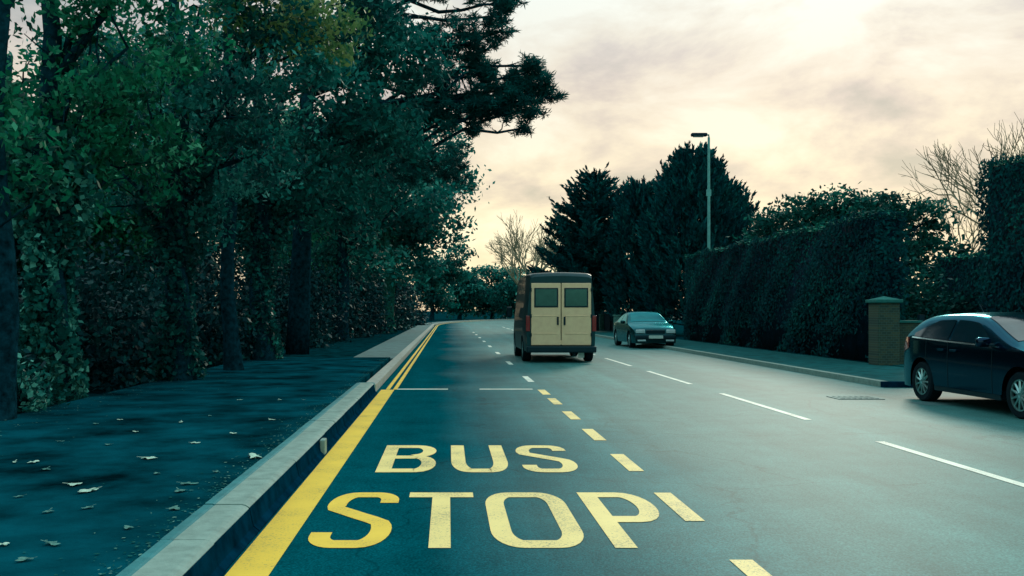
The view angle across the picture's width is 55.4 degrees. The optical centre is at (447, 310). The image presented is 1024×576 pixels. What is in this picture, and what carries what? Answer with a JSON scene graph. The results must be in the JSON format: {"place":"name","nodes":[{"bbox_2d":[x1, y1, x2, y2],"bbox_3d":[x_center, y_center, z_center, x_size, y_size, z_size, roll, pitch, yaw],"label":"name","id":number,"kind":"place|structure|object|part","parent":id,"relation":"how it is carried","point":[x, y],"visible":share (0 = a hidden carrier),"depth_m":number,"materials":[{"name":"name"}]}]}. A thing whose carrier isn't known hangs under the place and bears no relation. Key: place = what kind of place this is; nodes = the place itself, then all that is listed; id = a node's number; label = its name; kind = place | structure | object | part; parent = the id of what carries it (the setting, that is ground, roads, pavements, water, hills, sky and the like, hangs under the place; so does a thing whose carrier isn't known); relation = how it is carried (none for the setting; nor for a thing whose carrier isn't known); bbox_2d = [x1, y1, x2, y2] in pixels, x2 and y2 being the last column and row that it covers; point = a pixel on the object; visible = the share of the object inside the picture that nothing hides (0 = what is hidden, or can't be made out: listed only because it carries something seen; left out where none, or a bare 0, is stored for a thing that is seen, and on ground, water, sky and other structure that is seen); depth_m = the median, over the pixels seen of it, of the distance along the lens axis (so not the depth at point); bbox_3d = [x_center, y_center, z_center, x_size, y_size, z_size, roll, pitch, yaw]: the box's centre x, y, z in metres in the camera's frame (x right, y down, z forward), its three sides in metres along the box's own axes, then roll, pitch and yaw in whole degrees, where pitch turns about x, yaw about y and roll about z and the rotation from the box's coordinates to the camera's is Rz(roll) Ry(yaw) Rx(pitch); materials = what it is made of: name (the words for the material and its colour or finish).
{"place":"outdoors","nodes":[
{"label":"outdoors","id":0,"kind":"place"},
{"bbox_2d":[16,259,71,303],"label":"undergrowth shrub","id":1,"kind":"object","parent":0,"point":[20,295],"visible":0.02,"depth_m":15.66,"materials":[{"name":"green plant"}]},
{"bbox_2d":[0,357,389,575],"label":"pavement","id":2,"kind":"structure","parent":0,"point":[121,468],"depth_m":8.58,"materials":[{"name":"grey asphalt"}]},
{"bbox_2d":[15,557,33,560],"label":"fallen leaf","id":3,"kind":"object","parent":2,"relation":"on","point":[21,558],"visible":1,"depth_m":4.87,"materials":[{"name":"beige plant"}]},
{"bbox_2d":[42,540,60,544],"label":"fallen leaf","id":4,"kind":"object","parent":2,"relation":"on","point":[53,542],"visible":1,"depth_m":5.20,"materials":[{"name":"beige plant"}]},
{"bbox_2d":[78,487,98,491],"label":"fallen leaf","id":5,"kind":"object","parent":2,"relation":"on","point":[84,490],"visible":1,"depth_m":6.72,"materials":[{"name":"beige plant"}]},
{"bbox_2d":[0,357,386,574],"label":"leaf litter","id":6,"kind":"object","parent":2,"relation":"on","point":[193,482],"visible":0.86,"depth_m":7.28,"materials":[{"name":"brown plant"}]},
{"bbox_2d":[58,0,348,381],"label":"leaning tree","id":7,"kind":"object","parent":2,"relation":"on","point":[181,352],"visible":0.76,"depth_m":17.39,"materials":[{"name":"green plant"}]},
{"bbox_2d":[247,453,260,457],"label":"fallen leaf","id":8,"kind":"object","parent":2,"relation":"on","point":[252,455],"visible":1,"depth_m":8.33,"materials":[{"name":"beige plant"}]},
{"bbox_2d":[177,0,375,369],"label":"turning tree","id":9,"kind":"object","parent":2,"relation":"on","point":[232,356],"visible":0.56,"depth_m":18.48,"materials":[{"name":"green plant"}]},
{"bbox_2d":[278,318,513,356],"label":"grass verge","id":10,"kind":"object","parent":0,"point":[356,346],"depth_m":34.50,"materials":[{"name":"green plant"}]},
{"bbox_2d":[289,264,387,337],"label":"undergrowth shrub","id":11,"kind":"object","parent":10,"relation":"on","point":[364,329],"visible":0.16,"depth_m":46.66,"materials":[{"name":"green plant"}]},
{"bbox_2d":[269,110,465,340],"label":"roadside tree","id":12,"kind":"object","parent":10,"relation":"on","point":[430,209],"visible":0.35,"depth_m":41.75,"materials":[{"name":"green plant"}]},
{"bbox_2d":[329,94,494,331],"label":"mossy tree","id":13,"kind":"object","parent":10,"relation":"on","point":[405,243],"visible":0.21,"depth_m":58.08,"materials":[{"name":"green plant"}]},
{"bbox_2d":[355,319,493,360],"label":"footpath","id":14,"kind":"structure","parent":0,"point":[393,347],"depth_m":36.60,"materials":[{"name":"grey concrete"}]},
{"bbox_2d":[70,311,928,396],"bbox_3d":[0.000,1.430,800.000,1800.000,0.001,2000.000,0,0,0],"label":"ground","id":15,"kind":"structure","parent":0,"point":[440,316],"depth_m":60.12,"materials":[{"name":"soil"}]},
{"bbox_2d":[17,323,67,413],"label":"undergrowth shrub","id":16,"kind":"object","parent":15,"relation":"on","point":[31,355],"visible":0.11,"depth_m":12.91,"materials":[{"name":"green plant"}]},
{"bbox_2d":[17,353,70,413],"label":"ground ivy clump","id":17,"kind":"object","parent":15,"relation":"on","point":[29,380],"visible":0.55,"depth_m":12.13,"materials":[{"name":"green plant"}]},
{"bbox_2d":[0,0,110,420],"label":"old tree","id":18,"kind":"object","parent":15,"relation":"on","point":[9,315],"visible":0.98,"depth_m":11.14,"materials":[{"name":"green plant"}]},
{"bbox_2d":[4,55,164,282],"bbox_3d":[-13.372,-3.006,29.229,10.344,9.212,10.317,0,0,0],"label":"woodland tree","id":19,"kind":"object","parent":15,"relation":"on","point":[100,225],"visible":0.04,"depth_m":30.09,"materials":[{"name":"green plant"}]},
{"bbox_2d":[19,262,165,392],"bbox_3d":[-6.715,0.288,17.518,3.334,2.366,3.131,0,0,-21],"label":"undergrowth shrub","id":20,"kind":"object","parent":15,"relation":"on","point":[96,332],"visible":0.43,"depth_m":17.21,"materials":[{"name":"green plant"}]},
{"bbox_2d":[17,220,205,378],"bbox_3d":[-7.834,-0.240,20.990,4.967,3.423,5.105,0,0,0],"label":"undergrowth shrub","id":21,"kind":"object","parent":15,"relation":"on","point":[99,263],"visible":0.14,"depth_m":20.64,"materials":[{"name":"green plant"}]},
{"bbox_2d":[16,227,216,339],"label":"boundary hedge","id":22,"kind":"object","parent":15,"relation":"on","point":[22,280],"depth_m":45.01,"materials":[{"name":"green plant"}]},
{"bbox_2d":[4,0,244,406],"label":"ivy clad tree","id":23,"kind":"object","parent":15,"relation":"on","point":[49,314],"visible":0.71,"depth_m":14.08,"materials":[{"name":"green plant"}]},
{"bbox_2d":[8,10,292,304],"bbox_3d":[-10.927,-4.995,36.699,11.155,13.190,9.833,0,0,0],"label":"woodland tree","id":24,"kind":"object","parent":15,"relation":"on","point":[133,263],"visible":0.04,"depth_m":35.73,"materials":[{"name":"green plant"}]},
{"bbox_2d":[122,258,276,366],"bbox_3d":[-6.495,0.062,24.327,3.978,2.818,4.273,0,0,41],"label":"undergrowth shrub","id":25,"kind":"object","parent":15,"relation":"on","point":[210,338],"visible":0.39,"depth_m":24.05,"materials":[{"name":"green plant"}]},
{"bbox_2d":[123,229,290,357],"bbox_3d":[-7.198,-0.518,29.000,4.903,3.990,5.264,0,0,-42],"label":"undergrowth shrub","id":26,"kind":"object","parent":15,"relation":"on","point":[216,268],"visible":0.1,"depth_m":28.86,"materials":[{"name":"green plant"}]},
{"bbox_2d":[116,382,376,575],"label":"raised kerb","id":27,"kind":"structure","parent":15,"relation":"on","point":[216,534],"depth_m":6.31,"materials":[{"name":"concrete"}]},
{"bbox_2d":[157,95,346,283],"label":"woodland tree","id":28,"kind":"object","parent":15,"relation":"on","point":[312,240],"visible":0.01,"depth_m":47.72,"materials":[{"name":"green plant"}]},
{"bbox_2d":[207,254,341,350],"bbox_3d":[-6.380,-0.354,34.036,5.286,3.685,5.325,0,0,0],"label":"undergrowth shrub","id":29,"kind":"object","parent":15,"relation":"on","point":[281,302],"visible":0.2,"depth_m":33.80,"materials":[{"name":"green plant"}]},
{"bbox_2d":[238,247,360,342],"bbox_3d":[-6.544,-0.747,40.168,6.106,4.462,5.975,0,0,39],"label":"undergrowth shrub","id":30,"kind":"object","parent":15,"relation":"on","point":[336,307],"visible":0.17,"depth_m":39.79,"materials":[{"name":"green plant"}]},
{"bbox_2d":[156,0,468,359],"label":"tall tree","id":31,"kind":"object","parent":15,"relation":"on","point":[261,231],"visible":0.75,"depth_m":24.80,"materials":[{"name":"green plant"}]},
{"bbox_2d":[281,120,378,286],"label":"woodland tree","id":32,"kind":"object","parent":15,"relation":"on","point":[326,239],"visible":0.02,"depth_m":58.33,"materials":[{"name":"green plant"}]},
{"bbox_2d":[331,261,404,333],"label":"undergrowth shrub","id":33,"kind":"object","parent":15,"relation":"on","point":[379,307],"visible":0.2,"depth_m":54.49,"materials":[{"name":"green plant"}]},
{"bbox_2d":[350,271,415,329],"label":"undergrowth shrub","id":34,"kind":"object","parent":15,"relation":"on","point":[401,321],"visible":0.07,"depth_m":63.50,"materials":[{"name":"green plant"}]},
{"bbox_2d":[355,252,415,284],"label":"woodland tree","id":35,"kind":"object","parent":15,"relation":"on","point":[383,268],"depth_m":98.69,"materials":[{"name":"green plant"}]},
{"bbox_2d":[358,266,429,327],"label":"undergrowth shrub","id":36,"kind":"object","parent":15,"relation":"on","point":[401,292],"visible":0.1,"depth_m":73.52,"materials":[{"name":"green plant"}]},
{"bbox_2d":[397,274,435,325],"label":"undergrowth shrub","id":37,"kind":"object","parent":15,"relation":"on","point":[421,317],"visible":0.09,"depth_m":85.62,"materials":[{"name":"green plant"}]},
{"bbox_2d":[285,0,568,353],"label":"pine tree","id":38,"kind":"object","parent":15,"relation":"on","point":[517,92],"visible":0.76,"depth_m":28.82,"materials":[{"name":"green plant"}]},
{"bbox_2d":[401,240,478,320],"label":"distant tree","id":39,"kind":"object","parent":15,"relation":"on","point":[438,297],"visible":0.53,"depth_m":133.79,"materials":[{"name":"green plant"}]},
{"bbox_2d":[367,319,513,390],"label":"kerb","id":40,"kind":"structure","parent":15,"relation":"on","point":[382,376],"depth_m":25.22,"materials":[{"name":"grey concrete"}]},
{"bbox_2d":[434,255,493,319],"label":"distant tree","id":41,"kind":"object","parent":15,"relation":"on","point":[467,291],"visible":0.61,"depth_m":148.27,"materials":[{"name":"green plant"}]},
{"bbox_2d":[468,263,525,318],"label":"distant tree","id":42,"kind":"object","parent":15,"relation":"on","point":[494,275],"visible":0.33,"depth_m":154.24,"materials":[{"name":"green plant"}]},
{"bbox_2d":[486,269,524,318],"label":"distant tree","id":43,"kind":"object","parent":15,"relation":"on","point":[506,291],"visible":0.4,"depth_m":148.72,"materials":[{"name":"green plant"}]},
{"bbox_2d":[484,230,544,285],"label":"bare tree","id":44,"kind":"object","parent":15,"relation":"on","point":[502,259],"visible":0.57,"depth_m":134.05,"materials":[{"name":"brown plant"}]},
{"bbox_2d":[490,209,563,274],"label":"bare tree","id":45,"kind":"object","parent":15,"relation":"on","point":[518,258],"visible":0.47,"depth_m":120.70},
{"bbox_2d":[523,236,562,271],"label":"bare tree","id":46,"kind":"object","parent":15,"relation":"on","point":[544,264],"visible":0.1,"depth_m":100.46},
{"bbox_2d":[523,162,635,330],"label":"conifer","id":47,"kind":"object","parent":15,"relation":"on","point":[589,208],"visible":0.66,"depth_m":60.81,"materials":[{"name":"green plant"}]},
{"bbox_2d":[557,245,607,313],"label":"cypress tree","id":48,"kind":"object","parent":15,"relation":"on","point":[601,310],"visible":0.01,"depth_m":66.63,"materials":[{"name":"green plant"}]},
{"bbox_2d":[602,312,622,330],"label":"boundary fence","id":49,"kind":"object","parent":15,"relation":"on","point":[608,324],"visible":0.1,"depth_m":64.45,"materials":[{"name":"black wood"}]},
{"bbox_2d":[596,175,682,325],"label":"cypress tree","id":50,"kind":"object","parent":15,"relation":"on","point":[633,192],"visible":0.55,"depth_m":57.13,"materials":[{"name":"green plant"}]},
{"bbox_2d":[625,141,753,334],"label":"cypress tree","id":51,"kind":"object","parent":15,"relation":"on","point":[676,214],"visible":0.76,"depth_m":53.52,"materials":[{"name":"green plant"}]},
{"bbox_2d":[691,133,710,248],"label":"street lamp","id":52,"kind":"object","parent":15,"relation":"on","point":[708,192],"visible":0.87,"depth_m":43.94,"materials":[{"name":"metal"}]},
{"bbox_2d":[705,178,765,247],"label":"cypress tree","id":53,"kind":"object","parent":15,"relation":"on","point":[749,209],"visible":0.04,"depth_m":56.45,"materials":[{"name":"green plant"}]},
{"bbox_2d":[595,334,883,386],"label":"kerb","id":54,"kind":"structure","parent":15,"relation":"on","point":[857,379],"depth_m":23.23,"materials":[{"name":"concrete"}]},
{"bbox_2d":[681,208,911,362],"bbox_3d":[10.963,-0.590,35.176,2.716,4.069,23.190,0,0,5],"label":"clipped hedge","id":55,"kind":"object","parent":15,"relation":"on","point":[809,291],"visible":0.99,"depth_m":28.87,"materials":[{"name":"green plant"}]},
{"bbox_2d":[727,182,908,241],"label":"garden tree","id":56,"kind":"object","parent":15,"relation":"on","point":[810,210],"visible":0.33,"depth_m":46.28,"materials":[{"name":"green plant"}]},
{"bbox_2d":[881,381,912,387],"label":"kerb","id":57,"kind":"structure","parent":15,"relation":"on","point":[892,384],"depth_m":17.61,"materials":[{"name":"grey concrete"}]},
{"bbox_2d":[841,189,975,306],"bbox_3d":[15.700,-1.245,33.327,4.591,5.690,3.661,0,0,0],"label":"evergreen tree","id":58,"kind":"object","parent":15,"relation":"on","point":[933,242],"visible":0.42,"depth_m":32.83,"materials":[{"name":"green plant"}]},
{"bbox_2d":[900,242,973,319],"bbox_3d":[13.251,-0.265,28.515,4.583,3.424,4.494,0,0,0],"label":"garden shrub","id":59,"kind":"object","parent":15,"relation":"on","point":[916,306],"visible":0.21,"depth_m":27.70,"materials":[{"name":"green plant"}]},
{"bbox_2d":[905,181,987,255],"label":"bare tree","id":60,"kind":"object","parent":15,"relation":"on","point":[972,232],"visible":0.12,"depth_m":47.29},
{"bbox_2d":[931,249,987,313],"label":"driveway hedge","id":61,"kind":"object","parent":15,"relation":"on","point":[963,267],"visible":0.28,"depth_m":28.37,"materials":[{"name":"green plant"}]},
{"bbox_2d":[900,112,1023,226],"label":"bare tree","id":62,"kind":"object","parent":15,"relation":"on","point":[944,158],"visible":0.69,"depth_m":36.39,"materials":[{"name":"brown plant"}]},
{"bbox_2d":[974,152,1023,312],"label":"tall clipped hedge","id":63,"kind":"object","parent":15,"relation":"on","point":[1003,230],"visible":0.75,"depth_m":18.56,"materials":[{"name":"green plant"}]},
{"bbox_2d":[7,0,1023,310],"label":"sky","id":64,"kind":"structure","parent":0,"point":[796,96],"materials":[{"name":"beige"}]},
{"bbox_2d":[223,320,1023,575],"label":"road","id":65,"kind":"structure","parent":0,"point":[831,487],"depth_m":8.39,"materials":[{"name":"grey asphalt"}]},
{"bbox_2d":[225,390,393,575],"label":"edge line","id":66,"kind":"object","parent":65,"relation":"on","point":[265,551],"visible":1,"depth_m":6.91,"materials":[{"name":"yellow paint"}]},
{"bbox_2d":[308,492,398,547],"bbox_3d":[-0.610,1.396,6.580,0.500,0.001,1.740,0,0,0],"label":"road letter","id":67,"kind":"object","parent":65,"relation":"on","point":[380,530],"visible":1,"depth_m":6.33,"materials":[{"name":"yellow paint"}]},
{"bbox_2d":[375,445,435,471],"bbox_3d":[-0.370,1.396,9.215,0.520,0.001,1.670,0,0,0],"label":"road letter","id":68,"kind":"object","parent":65,"relation":"on","point":[388,458],"visible":1,"depth_m":9.15,"materials":[{"name":"beige paint"}]},
{"bbox_2d":[386,321,470,388],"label":"yellow line","id":69,"kind":"object","parent":65,"relation":"on","point":[398,375],"visible":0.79,"depth_m":24.17,"materials":[{"name":"paint"}]},
{"bbox_2d":[394,321,471,388],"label":"yellow line","id":70,"kind":"object","parent":65,"relation":"on","point":[404,374],"visible":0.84,"depth_m":24.17,"materials":[{"name":"paint"}]},
{"bbox_2d":[409,492,472,547],"bbox_3d":[-0.050,1.396,6.580,0.480,0.001,1.740,0,0,0],"label":"road letter","id":71,"kind":"object","parent":65,"relation":"on","point":[440,534],"visible":1,"depth_m":6.58,"materials":[{"name":"beige paint"}]},
{"bbox_2d":[451,445,507,471],"bbox_3d":[0.290,1.396,9.215,0.520,0.001,1.670,0,0,0],"label":"road letter","id":72,"kind":"object","parent":65,"relation":"on","point":[500,462],"visible":1,"depth_m":9.09,"materials":[{"name":"beige paint"}]},
{"bbox_2d":[522,376,533,381],"bbox_3d":[1.630,1.396,19.800,0.120,0.001,1.600,0,0,0],"label":"road marking","id":73,"kind":"object","parent":65,"relation":"on","point":[527,378],"visible":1,"depth_m":19.62,"materials":[{"name":"white paint"}]},
{"bbox_2d":[485,492,583,547],"bbox_3d":[0.560,1.396,6.580,0.580,0.001,1.740,0,0,0],"label":"road letter","id":74,"kind":"object","parent":65,"relation":"on","point":[569,526],"visible":1,"depth_m":6.36,"materials":[{"name":"beige paint"}]},
{"bbox_2d":[538,390,550,394],"bbox_3d":[1.640,1.396,16.600,0.130,0.001,1.000,0,0,0],"label":"road marking","id":75,"kind":"object","parent":65,"relation":"on","point":[544,392],"visible":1,"depth_m":16.51,"materials":[{"name":"beige paint"}]},
{"bbox_2d":[516,445,577,471],"bbox_3d":[0.920,1.396,9.215,0.500,0.001,1.670,0,0,0],"label":"road letter","id":76,"kind":"object","parent":65,"relation":"on","point":[568,465],"visible":1,"depth_m":9.09,"materials":[{"name":"beige paint"}]},
{"bbox_2d":[507,272,596,360],"bbox_3d":[3.020,0.180,28.410,2.420,2.440,5.220,0,0,0],"label":"delivery van","id":77,"kind":"object","parent":65,"relation":"on","point":[554,312],"visible":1,"depth_m":25.91,"materials":[{"name":"black paint"}]},
{"bbox_3d":[2.598,0.100,25.918,0.825,1.660,0.067,0,0,0],"label":"rear door","id":78,"kind":"part","parent":77,"relation":"part of","materials":[{"name":"beige paint"}]},
{"bbox_3d":[3.442,0.100,25.918,0.825,1.660,0.067,0,0,0],"label":"rear door","id":79,"kind":"part","parent":77,"relation":"part of","materials":[{"name":"beige paint"}]},
{"bbox_2d":[547,398,561,403],"bbox_3d":[1.640,1.396,14.940,0.130,0.001,1.000,0,0,0],"label":"road marking","id":80,"kind":"object","parent":65,"relation":"on","point":[554,400],"visible":1,"depth_m":14.96,"materials":[{"name":"beige paint"}]},
{"bbox_2d":[562,411,579,418],"bbox_3d":[1.640,1.396,12.940,0.130,0.001,1.000,0,0,0],"label":"road marking","id":81,"kind":"object","parent":65,"relation":"on","point":[570,415],"visible":1,"depth_m":12.96,"materials":[{"name":"beige paint"}]},
{"bbox_2d":[582,429,605,439],"bbox_3d":[1.640,1.396,10.940,0.130,0.001,1.000,0,0,0],"label":"road marking","id":82,"kind":"object","parent":65,"relation":"on","point":[593,434],"visible":1,"depth_m":10.93,"materials":[{"name":"beige paint"}]},
{"bbox_2d":[576,492,658,547],"bbox_3d":[1.230,1.396,6.580,0.490,0.001,1.740,0,0,0],"label":"road letter","id":83,"kind":"object","parent":65,"relation":"on","point":[613,530],"visible":1,"depth_m":6.61,"materials":[{"name":"beige paint"}]},
{"bbox_2d":[605,358,631,365],"bbox_3d":[4.600,1.396,26.375,0.100,0.001,3.950,0,0,0],"label":"dash","id":84,"kind":"object","parent":65,"relation":"on","point":[618,362],"visible":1,"depth_m":26.02,"materials":[{"name":"white paint"}]},
{"bbox_2d":[611,454,643,470],"bbox_3d":[1.640,1.396,8.940,0.130,0.001,1.000,0,0,0],"label":"road marking","id":85,"kind":"object","parent":65,"relation":"on","point":[627,463],"visible":1,"depth_m":8.91,"materials":[{"name":"beige paint"}]},
{"bbox_2d":[613,311,675,347],"bbox_3d":[7.551,0.719,37.572,2.000,1.362,4.256,0,0,-1],"label":"oncoming car","id":86,"kind":"object","parent":65,"relation":"on","point":[632,329],"visible":0.98,"depth_m":36.19,"materials":[{"name":"teal paint"}]},
{"bbox_2d":[647,371,690,383],"bbox_3d":[4.600,1.396,20.375,0.100,0.001,3.950,0,0,0],"label":"dash","id":87,"kind":"object","parent":65,"relation":"on","point":[669,377],"visible":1,"depth_m":20.21,"materials":[{"name":"white paint"}]},
{"bbox_2d":[655,493,704,520],"bbox_3d":[1.640,1.396,6.940,0.130,0.001,1.000,0,0,0],"label":"road marking","id":88,"kind":"object","parent":65,"relation":"on","point":[679,507],"visible":1,"depth_m":6.88,"materials":[{"name":"beige paint"}]},
{"bbox_2d":[730,560,771,575],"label":"road marking","id":89,"kind":"object","parent":65,"relation":"on","point":[750,568],"visible":1,"depth_m":5.25,"materials":[{"name":"yellow paint"}]},
{"bbox_2d":[719,393,810,419],"bbox_3d":[4.600,1.396,14.375,0.100,0.001,3.950,0,0,0],"label":"dash","id":90,"kind":"object","parent":65,"relation":"on","point":[787,413],"visible":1,"depth_m":13.96,"materials":[{"name":"white paint"}]},
{"bbox_2d":[826,396,884,399],"bbox_3d":[6.500,1.393,15.500,0.720,0.018,0.520,0,0,0],"label":"drain cover","id":91,"kind":"object","parent":65,"relation":"on","point":[855,397],"visible":1,"depth_m":15.43,"materials":[{"name":"metal"}]},
{"bbox_2d":[910,401,955,404],"bbox_3d":[7.310,1.396,14.600,0.620,0.001,0.600,0,0,0],"label":"road patch","id":92,"kind":"object","parent":65,"relation":"on","point":[934,403],"visible":1,"depth_m":14.56,"materials":[{"name":"grey asphalt"}]},
{"bbox_2d":[875,441,1023,486],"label":"dash","id":93,"kind":"object","parent":65,"relation":"on","point":[960,465],"visible":1,"depth_m":8.80,"materials":[{"name":"white paint"}]},
{"bbox_2d":[595,317,904,380],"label":"pavement","id":94,"kind":"structure","parent":0,"point":[878,372],"depth_m":25.20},
{"bbox_2d":[599,314,603,329],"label":"gate post","id":95,"kind":"object","parent":94,"relation":"on","point":[601,321],"visible":0.88,"depth_m":65.85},
{"bbox_2d":[612,315,620,325],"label":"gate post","id":96,"kind":"object","parent":94,"relation":"on","point":[616,318],"visible":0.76,"depth_m":56.83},
{"bbox_2d":[865,296,902,364],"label":"gate pillar","id":97,"kind":"structure","parent":94,"relation":"on","point":[884,330],"depth_m":22.94,"materials":[{"name":"brick"}]},
{"bbox_2d":[917,315,924,320],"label":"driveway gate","id":98,"kind":"structure","parent":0,"point":[920,317],"depth_m":23.36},
{"bbox_2d":[889,388,1009,409],"bbox_3d":[9.000,1.400,2.800,2.200,0.001,29.600,0,0,0],"label":"parking bay","id":99,"kind":"object","parent":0,"point":[1002,404],"visible":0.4,"depth_m":15.26,"materials":[{"name":"grey asphalt"}]},
{"bbox_2d":[904,304,1023,418],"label":"parked car","id":100,"kind":"object","parent":99,"relation":"on","point":[981,354],"visible":1,"depth_m":13.75,"materials":[{"name":"paint"}]},
{"bbox_3d":[7.395,0.287,14.764,0.143,0.295,1.000,0,0,-1],"label":"side window","id":101,"kind":"part","parent":100,"relation":"part of","materials":[{"name":"black glass"}]},
{"bbox_3d":[7.416,0.303,13.665,0.144,0.326,1.040,0,0,-1],"label":"side window","id":102,"kind":"part","parent":100,"relation":"part of","materials":[{"name":"black glass"}]},
{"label":"driveway","id":103,"kind":"structure","parent":0,"visible":0},
{"bbox_2d":[900,320,922,363],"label":"wall","id":104,"kind":"structure","parent":103,"relation":"on","point":[907,327],"depth_m":23.28,"materials":[{"name":"brick"}]}
]}

